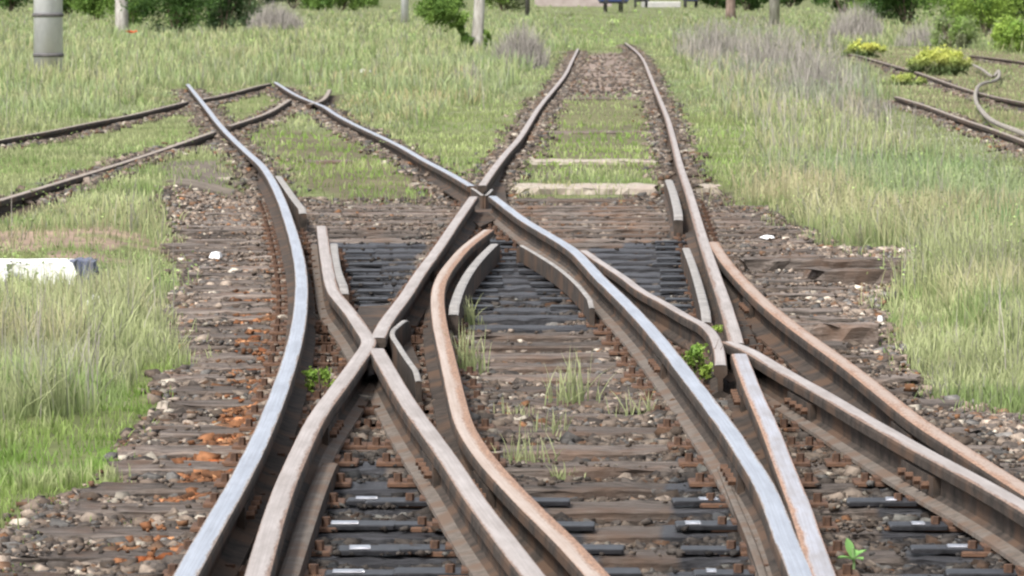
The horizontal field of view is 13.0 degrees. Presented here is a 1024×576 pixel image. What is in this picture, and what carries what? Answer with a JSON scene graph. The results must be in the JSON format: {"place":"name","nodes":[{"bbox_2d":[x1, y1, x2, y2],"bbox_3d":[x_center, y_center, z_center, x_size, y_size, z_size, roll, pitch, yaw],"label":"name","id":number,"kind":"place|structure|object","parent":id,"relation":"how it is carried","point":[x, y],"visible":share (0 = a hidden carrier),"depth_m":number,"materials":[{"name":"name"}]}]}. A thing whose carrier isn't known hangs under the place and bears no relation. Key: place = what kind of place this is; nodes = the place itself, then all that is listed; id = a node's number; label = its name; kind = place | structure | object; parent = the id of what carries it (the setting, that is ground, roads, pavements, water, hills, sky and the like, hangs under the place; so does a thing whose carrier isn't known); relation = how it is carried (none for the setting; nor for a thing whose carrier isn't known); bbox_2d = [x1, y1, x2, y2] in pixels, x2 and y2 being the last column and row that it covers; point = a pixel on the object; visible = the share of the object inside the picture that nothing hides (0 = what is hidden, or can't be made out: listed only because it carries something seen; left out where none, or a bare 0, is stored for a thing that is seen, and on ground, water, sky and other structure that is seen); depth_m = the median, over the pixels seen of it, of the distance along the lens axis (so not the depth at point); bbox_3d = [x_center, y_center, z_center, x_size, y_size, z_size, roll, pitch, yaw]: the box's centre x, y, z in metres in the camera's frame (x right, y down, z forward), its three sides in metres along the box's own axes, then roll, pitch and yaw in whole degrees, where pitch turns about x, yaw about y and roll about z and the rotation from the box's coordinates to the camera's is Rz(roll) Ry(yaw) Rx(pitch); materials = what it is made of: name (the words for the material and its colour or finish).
{"place":"outdoors","nodes":[
{"label":"outdoors","id":0,"kind":"place"},
{"bbox_2d":[0,0,1023,575],"bbox_3d":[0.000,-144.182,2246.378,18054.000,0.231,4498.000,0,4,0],"label":"ground","id":1,"kind":"structure","parent":0,"point":[202,184],"depth_m":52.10,"materials":[{"name":"plant"}]},
{"bbox_2d":[0,317,95,412],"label":"grass tuft","id":2,"kind":"object","parent":1,"relation":"on","point":[44,350],"visible":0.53,"depth_m":17.86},
{"bbox_2d":[33,0,63,71],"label":"concrete pillar","id":3,"kind":"structure","parent":1,"relation":"on","point":[48,15],"depth_m":89.10,"materials":[{"name":"concrete"}]},
{"bbox_2d":[0,257,98,287],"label":"fallen post","id":4,"kind":"object","parent":1,"relation":"on","point":[57,264],"visible":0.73,"depth_m":25.64,"materials":[{"name":"white paint"}]},
{"bbox_2d":[66,0,114,20],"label":"leafy bush","id":5,"kind":"object","parent":1,"relation":"on","point":[90,7],"visible":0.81,"depth_m":287.64,"materials":[{"name":"green plant"}]},
{"bbox_2d":[0,101,188,144],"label":"steel rail","id":6,"kind":"object","parent":1,"relation":"on","point":[66,131],"visible":0.6,"depth_m":51.55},
{"bbox_2d":[0,132,216,213],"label":"steel rail","id":7,"kind":"object","parent":1,"relation":"on","point":[28,195],"visible":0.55,"depth_m":35.68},
{"bbox_2d":[98,0,156,27],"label":"leafy bush","id":8,"kind":"object","parent":1,"relation":"on","point":[112,9],"visible":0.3,"depth_m":227.04,"materials":[{"name":"green plant"}]},
{"bbox_2d":[118,0,233,32],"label":"leafy bush","id":9,"kind":"object","parent":1,"relation":"on","point":[175,9],"visible":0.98,"depth_m":193.09,"materials":[{"name":"green plant"}]},
{"bbox_2d":[193,0,261,31],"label":"leafy bush","id":10,"kind":"object","parent":1,"relation":"on","point":[223,16],"visible":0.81,"depth_m":199.14,"materials":[{"name":"green plant"}]},
{"bbox_2d":[225,99,291,131],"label":"steel rail","id":11,"kind":"object","parent":1,"relation":"on","point":[263,116],"visible":0.63,"depth_m":54.97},
{"bbox_2d":[246,1,314,29],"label":"dry brush","id":12,"kind":"object","parent":1,"relation":"on","point":[267,18],"visible":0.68,"depth_m":215.51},
{"bbox_2d":[299,0,381,10],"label":"leafy bush","id":13,"kind":"object","parent":1,"relation":"on","point":[317,5],"visible":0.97,"depth_m":517.63,"materials":[{"name":"green plant"}]},
{"bbox_2d":[273,82,475,201],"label":"steel rail","id":14,"kind":"object","parent":1,"relation":"on","point":[454,186],"visible":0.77,"depth_m":41.59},
{"bbox_2d":[409,0,491,49],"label":"tree","id":15,"kind":"object","parent":1,"relation":"on","point":[435,11],"visible":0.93,"depth_m":128.16,"materials":[{"name":"green plant"}]},
{"bbox_2d":[157,325,751,341],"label":"timber sleeper","id":16,"kind":"object","parent":1,"relation":"on","point":[600,331],"visible":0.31,"depth_m":21.32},
{"bbox_2d":[165,318,747,333],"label":"timber sleeper","id":17,"kind":"object","parent":1,"relation":"on","point":[538,328],"visible":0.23,"depth_m":21.90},
{"bbox_2d":[711,312,760,382],"bbox_3d":[1.011,0.276,20.007,0.217,0.062,4.660,0,4,2],"label":"crossing casting","id":18,"kind":"object","parent":17,"relation":"on","point":[749,341],"visible":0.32,"depth_m":20.84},
{"bbox_2d":[175,255,740,268],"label":"timber sleeper","id":19,"kind":"object","parent":1,"relation":"on","point":[180,264],"visible":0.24,"depth_m":27.28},
{"bbox_2d":[442,325,490,374],"bbox_3d":[-0.220,0.261,19.316,0.279,0.278,0.362,-1,4,-17],"label":"grass tuft","id":20,"kind":"object","parent":1,"relation":"on","point":[466,363],"visible":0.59,"depth_m":19.27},
{"bbox_2d":[158,238,782,254],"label":"timber sleeper","id":21,"kind":"object","parent":1,"relation":"on","point":[506,242],"visible":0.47,"depth_m":29.08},
{"bbox_2d":[200,260,743,272],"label":"timber sleeper","id":22,"kind":"object","parent":1,"relation":"on","point":[656,267],"visible":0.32,"depth_m":26.66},
{"bbox_2d":[516,245,594,327],"bbox_3d":[0.241,-0.037,24.509,0.078,0.130,5.247,0,4,-4],"label":"guard rail","id":23,"kind":"object","parent":22,"relation":"on","point":[571,288],"visible":0.99,"depth_m":24.43,"materials":[{"name":"metal"}]},
{"bbox_2d":[215,204,733,212],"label":"timber sleeper","id":24,"kind":"object","parent":1,"relation":"on","point":[436,210],"visible":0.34,"depth_m":33.86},
{"bbox_2d":[274,176,309,232],"bbox_3d":[-1.693,-0.658,33.908,0.098,0.170,6.181,0,4,-5],"label":"guard rail","id":25,"kind":"object","parent":24,"relation":"on","point":[297,210],"visible":0.73,"depth_m":31.84,"materials":[{"name":"metal"}]},
{"bbox_2d":[180,220,783,228],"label":"timber sleeper","id":26,"kind":"object","parent":1,"relation":"on","point":[262,225],"visible":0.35,"depth_m":31.50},
{"bbox_2d":[204,207,761,216],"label":"timber sleeper","id":27,"kind":"object","parent":1,"relation":"on","point":[552,214],"visible":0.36,"depth_m":33.26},
{"bbox_2d":[191,228,775,238],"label":"timber sleeper","id":28,"kind":"object","parent":1,"relation":"on","point":[360,236],"visible":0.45,"depth_m":30.30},
{"bbox_2d":[663,180,684,237],"bbox_3d":[1.190,-0.604,33.073,0.110,0.170,6.301,0,4,1],"label":"guard rail","id":29,"kind":"object","parent":28,"relation":"on","point":[672,204],"visible":0.97,"depth_m":31.82,"materials":[{"name":"metal"}]},
{"bbox_2d":[199,215,769,225],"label":"timber sleeper","id":30,"kind":"object","parent":1,"relation":"on","point":[727,222],"visible":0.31,"depth_m":32.12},
{"bbox_2d":[171,224,802,236],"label":"timber sleeper","id":31,"kind":"object","parent":1,"relation":"on","point":[190,232],"visible":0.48,"depth_m":30.91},
{"bbox_2d":[205,212,768,220],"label":"timber sleeper","id":32,"kind":"object","parent":1,"relation":"on","point":[611,218],"visible":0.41,"depth_m":32.64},
{"bbox_2d":[460,184,507,230],"bbox_3d":[-0.215,-0.641,34.139,0.361,0.062,7.019,0,4,-1],"label":"crossing casting","id":33,"kind":"object","parent":32,"relation":"on","point":[483,218],"visible":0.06,"depth_m":32.81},
{"bbox_2d":[178,266,803,279],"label":"timber sleeper","id":34,"kind":"object","parent":1,"relation":"on","point":[512,274],"visible":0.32,"depth_m":26.06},
{"bbox_2d":[681,248,710,325],"bbox_3d":[0.969,0.010,23.702,0.053,0.150,5.955,0,4,1],"label":"guard rail","id":35,"kind":"object","parent":34,"relation":"on","point":[692,276],"visible":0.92,"depth_m":23.25,"materials":[{"name":"metal"}]},
{"bbox_2d":[170,243,819,255],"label":"timber sleeper","id":36,"kind":"object","parent":1,"relation":"on","point":[514,247],"visible":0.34,"depth_m":28.49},
{"bbox_2d":[66,493,929,524],"bbox_3d":[0.262,0.754,14.184,3.396,0.218,0.276,0,4,0],"label":"timber sleeper","id":37,"kind":"object","parent":1,"relation":"on","point":[634,512],"visible":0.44,"depth_m":14.11,"materials":[{"name":"wood"}]},
{"bbox_2d":[488,196,811,575],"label":"steel rail","id":38,"kind":"object","parent":37,"relation":"on","point":[711,431],"visible":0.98,"depth_m":16.73,"materials":[{"name":"metal"}]},
{"bbox_2d":[30,516,967,544],"bbox_3d":[0.268,0.797,13.578,3.463,0.219,0.273,0,4,0],"label":"timber sleeper","id":39,"kind":"object","parent":1,"relation":"on","point":[589,532],"visible":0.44,"depth_m":13.50,"materials":[{"name":"wood"}]},
{"bbox_2d":[181,233,816,244],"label":"timber sleeper","id":40,"kind":"object","parent":1,"relation":"on","point":[501,237],"visible":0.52,"depth_m":29.70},
{"bbox_2d":[161,301,842,315],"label":"timber sleeper","id":41,"kind":"object","parent":1,"relation":"on","point":[552,309],"visible":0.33,"depth_m":23.08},
{"bbox_2d":[196,294,808,307],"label":"timber sleeper","id":42,"kind":"object","parent":1,"relation":"on","point":[367,301],"visible":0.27,"depth_m":23.67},
{"bbox_2d":[10,540,995,572],"bbox_3d":[0.309,0.838,12.985,3.609,0.220,0.274,0,4,0],"label":"timber sleeper","id":43,"kind":"object","parent":1,"relation":"on","point":[615,555],"visible":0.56,"depth_m":12.91,"materials":[{"name":"wood"}]},
{"bbox_2d":[173,84,315,575],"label":"steel rail","id":44,"kind":"object","parent":43,"relation":"on","point":[232,521],"visible":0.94,"depth_m":15.67,"materials":[{"name":"metal"}]},
{"bbox_2d":[725,354,835,575],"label":"steel rail","id":45,"kind":"object","parent":43,"relation":"on","point":[754,420],"visible":0.86,"depth_m":14.48,"materials":[{"name":"metal"}]},
{"bbox_2d":[224,200,783,208],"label":"timber sleeper","id":46,"kind":"object","parent":1,"relation":"on","point":[455,203],"visible":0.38,"depth_m":34.50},
{"bbox_2d":[183,248,825,260],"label":"timber sleeper","id":47,"kind":"object","parent":1,"relation":"on","point":[506,253],"visible":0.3,"depth_m":27.88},
{"bbox_2d":[198,272,814,285],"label":"timber sleeper","id":48,"kind":"object","parent":1,"relation":"on","point":[647,281],"visible":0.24,"depth_m":25.47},
{"bbox_2d":[0,185,1023,575],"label":"ballast","id":49,"kind":"structure","parent":1,"relation":"on","point":[1004,429],"depth_m":16.94,"materials":[{"name":"gravel"}]},
{"bbox_2d":[301,366,337,392],"bbox_3d":[-0.765,0.392,18.157,0.187,0.169,0.147,0,4,0],"label":"weed","id":50,"kind":"object","parent":49,"relation":"on","point":[322,376],"visible":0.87,"depth_m":18.14,"materials":[{"name":"green plant"}]},
{"bbox_2d":[490,428,562,463],"bbox_3d":[0.056,0.561,15.450,0.265,0.180,0.308,0,4,0],"label":"grass tuft","id":51,"kind":"object","parent":49,"relation":"on","point":[518,455],"visible":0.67,"depth_m":15.49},
{"bbox_2d":[0,6,1023,421],"bbox_3d":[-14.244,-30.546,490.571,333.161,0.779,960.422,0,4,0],"label":"dry stalks","id":52,"kind":"object","parent":1,"relation":"on","point":[784,116],"visible":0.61,"depth_m":45.21,"materials":[{"name":"plant"}]},
{"bbox_2d":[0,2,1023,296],"bbox_3d":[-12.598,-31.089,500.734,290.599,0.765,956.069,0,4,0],"label":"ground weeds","id":53,"kind":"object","parent":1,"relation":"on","point":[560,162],"visible":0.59,"depth_m":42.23,"materials":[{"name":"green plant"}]},
{"bbox_2d":[0,564,1023,575],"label":"timber sleeper","id":54,"kind":"object","parent":1,"relation":"on","point":[736,570],"visible":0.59,"depth_m":12.36,"materials":[{"name":"wood"}]},
{"bbox_2d":[0,44,1023,214],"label":"ballast","id":55,"kind":"structure","parent":1,"relation":"on","point":[661,149],"depth_m":50.58,"materials":[{"name":"gravel"}]},
{"bbox_2d":[193,286,836,302],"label":"timber sleeper","id":56,"kind":"object","parent":1,"relation":"on","point":[665,293],"visible":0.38,"depth_m":24.28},
{"bbox_2d":[180,335,852,354],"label":"timber sleeper","id":57,"kind":"object","parent":1,"relation":"on","point":[564,347],"visible":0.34,"depth_m":20.70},
{"bbox_2d":[186,279,850,292],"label":"timber sleeper","id":58,"kind":"object","parent":1,"relation":"on","point":[502,287],"visible":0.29,"depth_m":24.89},
{"bbox_2d":[480,17,559,68],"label":"dry brush","id":59,"kind":"object","parent":1,"relation":"on","point":[526,45],"visible":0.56,"depth_m":97.21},
{"bbox_2d":[184,308,857,324],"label":"timber sleeper","id":60,"kind":"object","parent":1,"relation":"on","point":[520,319],"visible":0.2,"depth_m":22.48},
{"bbox_2d":[477,48,578,194],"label":"steel rail","id":61,"kind":"object","parent":1,"relation":"on","point":[491,179],"visible":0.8,"depth_m":43.88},
{"bbox_2d":[191,356,872,373],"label":"timber sleeper","id":62,"kind":"object","parent":1,"relation":"on","point":[521,367],"visible":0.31,"depth_m":19.59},
{"bbox_2d":[580,250,728,398],"bbox_3d":[0.688,0.113,21.739,0.218,0.138,8.067,0,4,-3],"label":"steel rail","id":63,"kind":"object","parent":62,"relation":"on","point":[676,325],"visible":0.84,"depth_m":20.73,"materials":[{"name":"metal"}]},
{"bbox_2d":[190,345,875,364],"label":"timber sleeper","id":64,"kind":"object","parent":1,"relation":"on","point":[549,358],"visible":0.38,"depth_m":20.14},
{"bbox_2d":[389,320,421,402],"bbox_3d":[-0.461,0.312,18.979,0.109,0.160,3.095,0,4,-2],"label":"guard rail","id":65,"kind":"object","parent":64,"relation":"on","point":[402,362],"visible":0.9,"depth_m":18.53,"materials":[{"name":"metal"}]},
{"bbox_2d":[156,366,923,384],"bbox_3d":[0.121,0.443,19.065,3.304,0.220,0.283,0,4,1],"label":"timber sleeper","id":66,"kind":"object","parent":1,"relation":"on","point":[880,379],"visible":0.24,"depth_m":19.02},
{"bbox_2d":[358,304,420,383],"bbox_3d":[-0.590,0.261,20.236,0.275,0.062,5.354,0,4,-3],"label":"crossing casting","id":67,"kind":"object","parent":66,"relation":"on","point":[371,316],"visible":0.12,"depth_m":21.88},
{"bbox_2d":[372,196,478,355],"bbox_3d":[-0.433,-0.159,25.872,0.152,0.138,13.567,0,4,1],"label":"steel rail","id":68,"kind":"object","parent":67,"relation":"on","point":[414,295],"visible":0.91,"depth_m":23.73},
{"bbox_2d":[176,378,919,396],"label":"timber sleeper","id":69,"kind":"object","parent":1,"relation":"on","point":[181,391],"visible":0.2,"depth_m":18.42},
{"bbox_2d":[682,339,723,383],"bbox_3d":[0.788,0.334,18.496,0.176,0.241,0.188,0,4,0],"label":"weed","id":70,"kind":"object","parent":69,"relation":"on","point":[694,355],"visible":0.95,"depth_m":18.49,"materials":[{"name":"green plant"}]},
{"bbox_2d":[76,473,1023,500],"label":"timber sleeper","id":71,"kind":"object","parent":1,"relation":"on","point":[622,491],"visible":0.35,"depth_m":14.73,"materials":[{"name":"wood"}]},
{"bbox_2d":[110,437,1008,461],"bbox_3d":[0.179,0.639,16.021,3.335,0.219,0.280,0,4,0],"label":"timber sleeper","id":72,"kind":"object","parent":1,"relation":"on","point":[572,452],"visible":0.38,"depth_m":15.96,"materials":[{"name":"wood"}]},
{"bbox_2d":[165,390,963,410],"bbox_3d":[0.209,0.515,17.867,3.224,0.218,0.269,0,4,0],"label":"timber sleeper","id":73,"kind":"object","parent":1,"relation":"on","point":[259,396],"visible":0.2,"depth_m":17.80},
{"bbox_2d":[370,348,544,575],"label":"steel rail","id":74,"kind":"object","parent":73,"relation":"on","point":[480,538],"visible":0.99,"depth_m":13.87,"materials":[{"name":"metal"}]},
{"bbox_2d":[423,230,609,575],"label":"steel rail","id":75,"kind":"object","parent":73,"relation":"on","point":[550,545],"visible":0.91,"depth_m":14.62,"materials":[{"name":"metal"}]},
{"bbox_2d":[448,244,500,337],"bbox_3d":[-0.207,-0.017,24.127,0.090,0.150,5.809,0,4,2],"label":"guard rail","id":76,"kind":"object","parent":75,"relation":"attached to","point":[486,261],"visible":0.97,"depth_m":23.77,"materials":[{"name":"metal"}]},
{"bbox_2d":[150,419,979,439],"bbox_3d":[0.194,0.594,16.650,3.106,0.221,0.282,0,4,0],"label":"timber sleeper","id":77,"kind":"object","parent":1,"relation":"on","point":[170,432],"visible":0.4,"depth_m":16.61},
{"bbox_2d":[107,453,1023,479],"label":"timber sleeper","id":78,"kind":"object","parent":1,"relation":"on","point":[386,462],"visible":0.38,"depth_m":15.33,"materials":[{"name":"wood"}]},
{"bbox_2d":[721,341,1023,567],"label":"steel rail","id":79,"kind":"object","parent":78,"relation":"on","point":[982,509],"visible":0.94,"depth_m":14.63,"materials":[{"name":"metal"}]},
{"bbox_2d":[508,198,634,202],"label":"timber sleeper","id":80,"kind":"object","parent":1,"relation":"on","point":[567,200],"visible":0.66,"depth_m":35.58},
{"bbox_2d":[535,0,611,6],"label":"station house","id":81,"kind":"structure","parent":1,"relation":"on","point":[567,3],"depth_m":759.47,"materials":[{"name":"tile"}]},
{"bbox_2d":[168,405,982,422],"bbox_3d":[0.244,0.557,17.232,3.155,0.219,0.274,0,4,0],"label":"timber sleeper","id":82,"kind":"object","parent":1,"relation":"on","point":[368,411],"visible":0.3,"depth_m":17.20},
{"bbox_2d":[542,346,614,405],"bbox_3d":[0.257,0.362,17.785,0.316,0.275,0.284,-3,5,-40],"label":"grass tuft","id":83,"kind":"object","parent":1,"relation":"on","point":[578,397],"visible":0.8,"depth_m":17.79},
{"bbox_2d":[514,183,658,194],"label":"pale slab","id":84,"kind":"structure","parent":1,"relation":"on","point":[588,188],"depth_m":36.76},
{"bbox_2d":[529,159,656,164],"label":"timber sleeper","id":85,"kind":"object","parent":1,"relation":"on","point":[563,161],"visible":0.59,"depth_m":41.53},
{"bbox_2d":[624,43,744,344],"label":"steel rail","id":86,"kind":"object","parent":1,"relation":"on","point":[718,298],"visible":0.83,"depth_m":26.97,"materials":[{"name":"metal"}]},
{"bbox_2d":[675,11,755,56],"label":"dry brush","id":87,"kind":"object","parent":1,"relation":"on","point":[716,41],"visible":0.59,"depth_m":117.57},
{"bbox_2d":[736,19,823,69],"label":"dry brush","id":88,"kind":"object","parent":1,"relation":"on","point":[766,53],"visible":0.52,"depth_m":95.81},
{"bbox_2d":[698,157,885,207],"bbox_3d":[2.169,-0.822,34.647,1.480,0.455,1.281,0,4,0],"label":"grass tuft","id":89,"kind":"object","parent":1,"relation":"on","point":[776,193],"visible":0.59,"depth_m":34.65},
{"bbox_2d":[772,32,855,93],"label":"dry brush","id":90,"kind":"object","parent":1,"relation":"on","point":[817,75],"visible":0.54,"depth_m":71.92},
{"bbox_2d":[738,255,919,272],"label":"timber sleeper","id":91,"kind":"object","parent":1,"relation":"on","point":[788,262],"visible":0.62,"depth_m":26.30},
{"bbox_2d":[796,321,881,347],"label":"timber sleeper","id":92,"kind":"object","parent":1,"relation":"on","point":[863,333],"visible":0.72,"depth_m":21.19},
{"bbox_2d":[802,266,915,285],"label":"timber sleeper","id":93,"kind":"object","parent":1,"relation":"on","point":[847,276],"visible":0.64,"depth_m":25.57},
{"bbox_2d":[827,0,890,37],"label":"dry brush","id":94,"kind":"object","parent":1,"relation":"on","point":[845,24],"visible":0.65,"depth_m":167.92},
{"bbox_2d":[842,38,887,57],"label":"spurge mound","id":95,"kind":"object","parent":1,"relation":"on","point":[865,48],"visible":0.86,"depth_m":114.53,"materials":[{"name":"yellow plant"}]},
{"bbox_2d":[858,0,943,24],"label":"leafy bush","id":96,"kind":"object","parent":1,"relation":"on","point":[904,7],"visible":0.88,"depth_m":253.91,"materials":[{"name":"green plant"}]},
{"bbox_2d":[894,20,944,46],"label":"dry brush","id":97,"kind":"object","parent":1,"relation":"on","point":[911,37],"visible":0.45,"depth_m":142.21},
{"bbox_2d":[848,54,1023,107],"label":"steel rail","id":98,"kind":"object","parent":1,"relation":"on","point":[1012,103],"visible":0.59,"depth_m":74.56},
{"bbox_2d":[971,63,1023,136],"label":"hose","id":99,"kind":"object","parent":98,"relation":"on","point":[985,115],"visible":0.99,"depth_m":57.50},
{"bbox_2d":[905,44,977,75],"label":"spurge mound","id":100,"kind":"object","parent":1,"relation":"on","point":[950,62],"visible":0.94,"depth_m":87.39,"materials":[{"name":"yellow plant"}]},
{"bbox_2d":[924,14,985,48],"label":"leafy bush","id":101,"kind":"object","parent":1,"relation":"on","point":[953,30],"visible":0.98,"depth_m":136.28,"materials":[{"name":"green plant"}]},
{"bbox_2d":[894,96,1023,147],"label":"steel rail","id":102,"kind":"object","parent":1,"relation":"on","point":[1004,136],"visible":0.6,"depth_m":52.77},
{"bbox_2d":[925,190,1023,237],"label":"grass tuft","id":103,"kind":"object","parent":1,"relation":"on","point":[1003,214],"visible":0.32,"depth_m":29.22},
{"bbox_2d":[940,0,1023,37],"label":"leafy bush","id":104,"kind":"object","parent":1,"relation":"on","point":[985,13],"visible":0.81,"depth_m":172.38,"materials":[{"name":"green plant"}]},
{"bbox_2d":[988,14,1023,51],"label":"leafy bush","id":105,"kind":"object","parent":1,"relation":"on","point":[1008,31],"visible":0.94,"depth_m":125.59,"materials":[{"name":"green plant"}]},
{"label":"timber sleeper","id":106,"kind":"object","parent":1,"relation":"on","visible":0},
{"bbox_2d":[279,463,339,575],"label":"guard rail","id":107,"kind":"object","parent":106,"relation":"on","point":[300,549],"visible":0.98,"depth_m":13.24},
{"bbox_2d":[244,226,376,575],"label":"steel rail","id":108,"kind":"object","parent":106,"relation":"on","point":[328,426],"visible":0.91,"depth_m":15.86,"materials":[{"name":"metal"}]},
{"bbox_2d":[330,243,348,301],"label":"guard rail","id":109,"kind":"object","parent":108,"relation":"attached to","point":[342,284],"visible":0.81,"depth_m":23.75,"materials":[{"name":"metal"}]},
{"bbox_2d":[717,466,767,575],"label":"guard rail","id":110,"kind":"object","parent":106,"relation":"on","point":[745,533],"visible":0.85,"depth_m":13.21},
{"bbox_2d":[709,242,1023,499],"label":"steel rail","id":111,"kind":"object","parent":106,"relation":"on","point":[801,351],"visible":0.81,"depth_m":17.97,"materials":[{"name":"metal"}]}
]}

